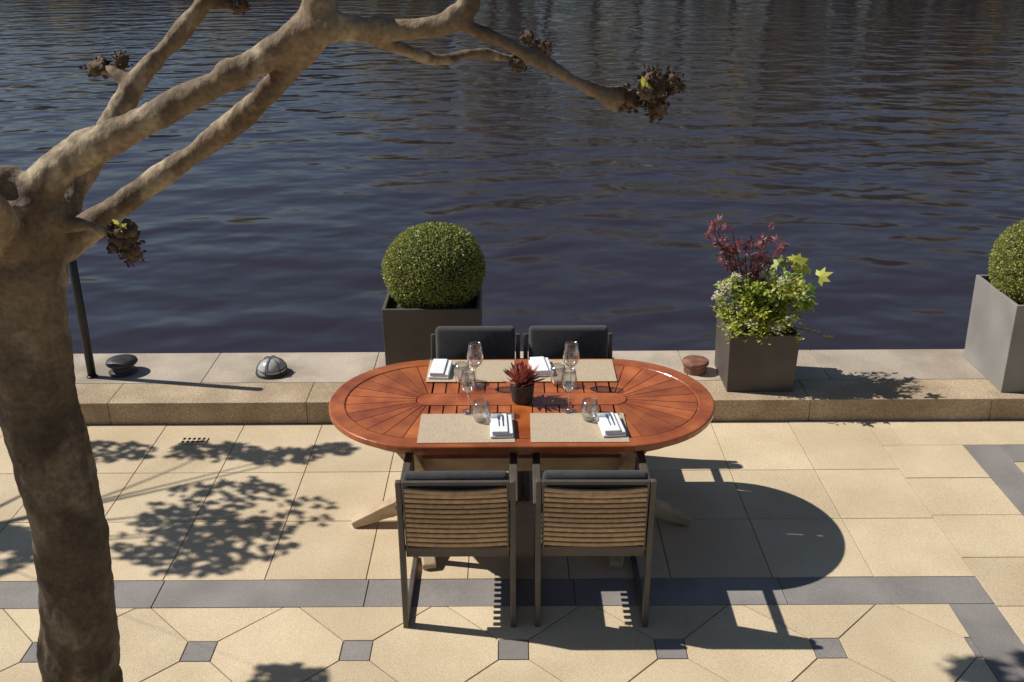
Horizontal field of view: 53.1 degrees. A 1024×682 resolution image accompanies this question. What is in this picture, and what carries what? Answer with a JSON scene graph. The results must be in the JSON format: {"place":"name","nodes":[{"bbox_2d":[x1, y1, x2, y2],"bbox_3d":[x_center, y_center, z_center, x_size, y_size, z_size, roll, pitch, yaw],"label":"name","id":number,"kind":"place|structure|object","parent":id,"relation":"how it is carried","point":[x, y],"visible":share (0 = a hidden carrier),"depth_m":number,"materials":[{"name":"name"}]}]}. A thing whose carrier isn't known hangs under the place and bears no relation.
{"place":"outdoors","nodes":[
{"label":"outdoors","id":0,"kind":"place"},
{"bbox_2d":[0,0,1023,353],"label":"river water","id":1,"kind":"structure","parent":0,"point":[868,154],"depth_m":18.17,"materials":[{"name":"blue liquid"}]},
{"bbox_2d":[0,420,1023,681],"bbox_3d":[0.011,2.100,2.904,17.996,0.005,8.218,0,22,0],"label":"pavement","id":2,"kind":"structure","parent":0,"point":[220,584],"depth_m":5.17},
{"bbox_2d":[178,437,208,443],"bbox_3d":[-2.017,0.630,6.483,0.170,0.008,0.085,0,22,0],"label":"drain cover","id":3,"kind":"object","parent":2,"relation":"on","point":[193,440],"visible":1,"depth_m":6.48,"materials":[{"name":"black paint"}]},
{"bbox_2d":[0,0,685,681],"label":"plane tree","id":4,"kind":"object","parent":2,"relation":"on","point":[50,230],"visible":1,"depth_m":3.13,"materials":[{"name":"brown plant"}]},
{"bbox_2d":[395,453,517,627],"bbox_3d":[-0.245,0.859,4.859,0.546,0.817,0.603,0,22,0],"label":"dining armchair","id":5,"kind":"object","parent":2,"relation":"on","point":[458,514],"visible":1,"depth_m":4.53,"materials":[{"name":"brown wood"}]},
{"bbox_2d":[430,326,521,500],"bbox_3d":[-0.213,0.402,5.914,0.546,0.859,0.603,0,22,0],"label":"dining armchair","id":6,"kind":"object","parent":2,"relation":"on","point":[453,342],"visible":0.32,"depth_m":5.97,"materials":[{"name":"grey fabric"}]},
{"bbox_2d":[329,359,714,569],"bbox_3d":[0.051,0.640,5.481,2.000,0.736,1.050,0,22,0],"label":"dining table","id":7,"kind":"object","parent":2,"relation":"on","point":[384,407],"visible":0.66,"depth_m":5.32,"materials":[{"name":"brown wood"}]},
{"bbox_2d":[454,361,469,383],"bbox_3d":[-0.269,0.171,5.509,0.086,0.104,0.086,0,22,0],"label":"water glass","id":8,"kind":"object","parent":7,"relation":"on","point":[467,367],"visible":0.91,"depth_m":5.50,"materials":[{"name":"clear glass"}]},
{"bbox_2d":[417,413,514,442],"bbox_3d":[-0.222,0.427,5.030,0.468,0.002,0.310,-1,22,-1],"label":"placemat","id":9,"kind":"object","parent":7,"relation":"on","point":[449,428],"visible":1,"depth_m":5.01,"materials":[{"name":"beige fabric"}]},
{"bbox_2d":[490,413,513,437],"bbox_3d":[-0.052,0.412,5.008,0.112,0.035,0.205,-1,22,-2],"label":"napkin","id":10,"kind":"object","parent":9,"relation":"on","point":[500,430],"visible":1,"depth_m":4.96,"materials":[{"name":"white fabric"}]},
{"bbox_2d":[460,369,475,414],"bbox_3d":[-0.219,0.254,5.143,0.082,0.226,0.082,0,22,0],"label":"wine glass","id":11,"kind":"object","parent":7,"relation":"on","point":[469,413],"visible":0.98,"depth_m":5.12,"materials":[{"name":"clear glass"}]},
{"bbox_2d":[426,360,513,381],"bbox_3d":[-0.226,0.165,5.666,0.478,0.002,0.295,0,22,1],"label":"placemat","id":12,"kind":"object","parent":7,"relation":"on","point":[489,371],"visible":0.79,"depth_m":5.65,"materials":[{"name":"beige fabric"}]},
{"bbox_2d":[428,359,452,378],"bbox_3d":[-0.394,0.152,5.646,0.112,0.035,0.205,1,22,3],"label":"napkin","id":13,"kind":"object","parent":12,"relation":"on","point":[440,369],"visible":1,"depth_m":5.60,"materials":[{"name":"white fabric"}]},
{"bbox_2d":[467,342,483,388],"bbox_3d":[-0.194,0.127,5.426,0.089,0.245,0.089,0,22,0],"label":"wine glass","id":14,"kind":"object","parent":7,"relation":"on","point":[473,387],"visible":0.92,"depth_m":5.41,"materials":[{"name":"clear glass"}]},
{"bbox_2d":[472,398,489,422],"bbox_3d":[-0.153,0.347,5.079,0.086,0.104,0.086,0,22,0],"label":"water glass","id":15,"kind":"object","parent":7,"relation":"on","point":[474,406],"visible":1,"depth_m":5.07,"materials":[{"name":"clear glass"}]},
{"bbox_2d":[501,360,547,404],"bbox_3d":[0.057,0.204,5.285,0.221,0.218,0.222,-14,26,-30],"label":"potted succulent","id":16,"kind":"object","parent":7,"relation":"on","point":[523,381],"visible":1,"depth_m":5.25,"materials":[{"name":"red plant"}]},
{"bbox_2d":[550,363,565,385],"bbox_3d":[0.246,0.180,5.481,0.086,0.104,0.086,0,22,0],"label":"water glass","id":17,"kind":"object","parent":7,"relation":"on","point":[556,383],"visible":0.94,"depth_m":5.48,"materials":[{"name":"clear glass"}]},
{"bbox_2d":[561,368,576,412],"bbox_3d":[0.286,0.247,5.152,0.082,0.226,0.082,0,22,0],"label":"wine glass","id":18,"kind":"object","parent":7,"relation":"on","point":[574,372],"visible":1,"depth_m":5.13,"materials":[{"name":"clear glass"}]},
{"bbox_2d":[563,341,579,387],"bbox_3d":[0.313,0.125,5.426,0.089,0.245,0.089,0,22,0],"label":"wine glass","id":19,"kind":"object","parent":7,"relation":"on","point":[569,365],"visible":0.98,"depth_m":5.40,"materials":[{"name":"clear glass"}]},
{"bbox_2d":[528,359,616,381],"bbox_3d":[0.330,0.162,5.666,0.474,0.002,0.295,0,22,0],"label":"placemat","id":20,"kind":"object","parent":7,"relation":"on","point":[595,370],"visible":0.79,"depth_m":5.65,"materials":[{"name":"beige fabric"}]},
{"bbox_2d":[529,356,553,376],"bbox_3d":[0.161,0.139,5.670,0.112,0.035,0.205,-3,23,-6],"label":"napkin","id":21,"kind":"object","parent":20,"relation":"on","point":[544,364],"visible":0.74,"depth_m":5.65,"materials":[{"name":"white fabric"}]},
{"bbox_2d":[530,413,629,442],"bbox_3d":[0.326,0.424,5.030,0.472,0.002,0.310,0,22,0],"label":"placemat","id":22,"kind":"object","parent":7,"relation":"on","point":[560,427],"visible":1,"depth_m":5.01,"materials":[{"name":"beige fabric"}]},
{"bbox_2d":[596,412,625,436],"bbox_3d":[0.484,0.408,5.013,0.112,0.035,0.205,-2,22,-5],"label":"napkin","id":23,"kind":"object","parent":22,"relation":"on","point":[607,429],"visible":0.98,"depth_m":4.97,"materials":[{"name":"white fabric"}]},
{"bbox_2d":[581,397,598,421],"bbox_3d":[0.387,0.343,5.083,0.086,0.104,0.086,0,22,0],"label":"water glass","id":24,"kind":"object","parent":7,"relation":"on","point":[588,419],"visible":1,"depth_m":5.08,"materials":[{"name":"clear glass"}]},
{"bbox_2d":[522,325,613,500],"bbox_3d":[0.332,0.399,5.914,0.546,0.859,0.603,0,22,0],"label":"dining armchair","id":25,"kind":"object","parent":2,"relation":"on","point":[594,341],"visible":0.3,"depth_m":5.97,"materials":[{"name":"grey fabric"}]},
{"bbox_2d":[532,451,656,627],"bbox_3d":[0.370,0.856,4.859,0.546,0.817,0.603,0,22,1],"label":"dining armchair","id":26,"kind":"object","parent":2,"relation":"on","point":[597,512],"visible":0.98,"depth_m":4.54,"materials":[{"name":"brown wood"}]},
{"bbox_2d":[165,420,979,424],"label":"quay wall","id":27,"kind":"structure","parent":0,"point":[738,421],"depth_m":6.76,"materials":[{"name":"stone"}]},
{"bbox_2d":[73,349,986,383],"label":"quay edge paving","id":28,"kind":"structure","parent":27,"relation":"on","point":[345,367],"depth_m":7.18,"materials":[{"name":"stone"}]},
{"bbox_2d":[68,260,97,378],"bbox_3d":[-2.887,-0.319,6.805,0.072,1.220,0.072,0,22,0],"label":"railing post","id":29,"kind":"object","parent":28,"relation":"on","point":[81,317],"visible":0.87,"depth_m":6.86,"materials":[{"name":"black paint"}]},
{"bbox_2d":[105,354,137,376],"bbox_3d":[-2.699,0.164,7.090,0.214,0.108,0.214,0,22,0],"label":"mooring bollard","id":30,"kind":"object","parent":28,"relation":"on","point":[121,365],"visible":1,"depth_m":7.04,"materials":[{"name":"metal"}]},
{"bbox_2d":[255,355,288,378],"bbox_3d":[-1.659,0.163,7.060,0.226,0.122,0.226,0,22,0],"label":"bulkhead lamp","id":31,"kind":"object","parent":28,"relation":"on","point":[272,367],"visible":1,"depth_m":7.00,"materials":[{"name":"metal"}]},
{"bbox_2d":[382,286,481,385],"bbox_3d":[-0.515,-0.036,6.888,0.620,0.610,0.620,0,22,0],"label":"planter","id":32,"kind":"object","parent":28,"relation":"on","point":[407,332],"visible":0.49,"depth_m":6.54,"materials":[{"name":"concrete"}]},
{"bbox_2d":[381,221,485,308],"bbox_3d":[-0.512,-0.474,6.712,0.692,0.623,0.685,0,22,0],"label":"boxwood ball","id":33,"kind":"object","parent":32,"relation":"in","point":[432,265],"visible":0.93,"depth_m":6.49,"materials":[{"name":"green plant"}]},
{"bbox_2d":[682,355,708,375],"bbox_3d":[1.263,0.167,7.057,0.184,0.089,0.184,0,22,0],"label":"mooring bollard","id":34,"kind":"object","parent":28,"relation":"on","point":[695,365],"visible":1,"depth_m":7.01,"materials":[{"name":"metal"}]},
{"bbox_2d":[714,311,799,390],"bbox_3d":[1.635,0.065,6.891,0.455,0.400,0.455,0,22,0],"label":"planter","id":35,"kind":"object","parent":28,"relation":"on","point":[750,364],"visible":0.73,"depth_m":6.70,"materials":[{"name":"concrete"}]},
{"bbox_2d":[711,272,742,332],"bbox_3d":[1.391,-0.224,6.638,0.208,0.452,0.122,0,22,0],"label":"flowering plant","id":36,"kind":"object","parent":35,"relation":"on","point":[726,286],"visible":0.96,"depth_m":6.61,"materials":[{"name":"beige plant"}]},
{"bbox_2d":[704,215,789,328],"bbox_3d":[1.518,-0.455,6.731,0.556,0.809,0.239,2,22,5],"label":"red maple","id":37,"kind":"object","parent":35,"relation":"in","point":[726,248],"visible":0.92,"depth_m":6.66,"materials":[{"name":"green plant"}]},
{"bbox_2d":[710,253,833,344],"bbox_3d":[1.714,-0.280,6.714,0.767,0.499,0.570,0,22,0],"label":"leafy shrub","id":38,"kind":"object","parent":35,"relation":"on","point":[762,308],"visible":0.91,"depth_m":6.64,"materials":[{"name":"green plant"}]},
{"bbox_2d":[746,276,797,335],"bbox_3d":[1.677,-0.186,6.557,0.324,0.442,0.162,-8,24,-18],"label":"flowering plant","id":39,"kind":"object","parent":35,"relation":"on","point":[778,326],"visible":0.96,"depth_m":6.58,"materials":[{"name":"beige plant"}]},
{"bbox_2d":[964,275,1023,391],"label":"planter","id":40,"kind":"object","parent":28,"relation":"on","point":[994,350],"visible":0.94,"depth_m":6.79,"materials":[{"name":"concrete"}]},
{"bbox_2d":[987,220,1023,304],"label":"boxwood ball","id":41,"kind":"object","parent":40,"relation":"in","point":[1006,267],"visible":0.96,"depth_m":6.64,"materials":[{"name":"green plant"}]},
{"bbox_2d":[75,379,1023,424],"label":"kerb","id":42,"kind":"structure","parent":27,"relation":"on","point":[308,403],"depth_m":6.70,"materials":[{"name":"beige stone"}]}
]}

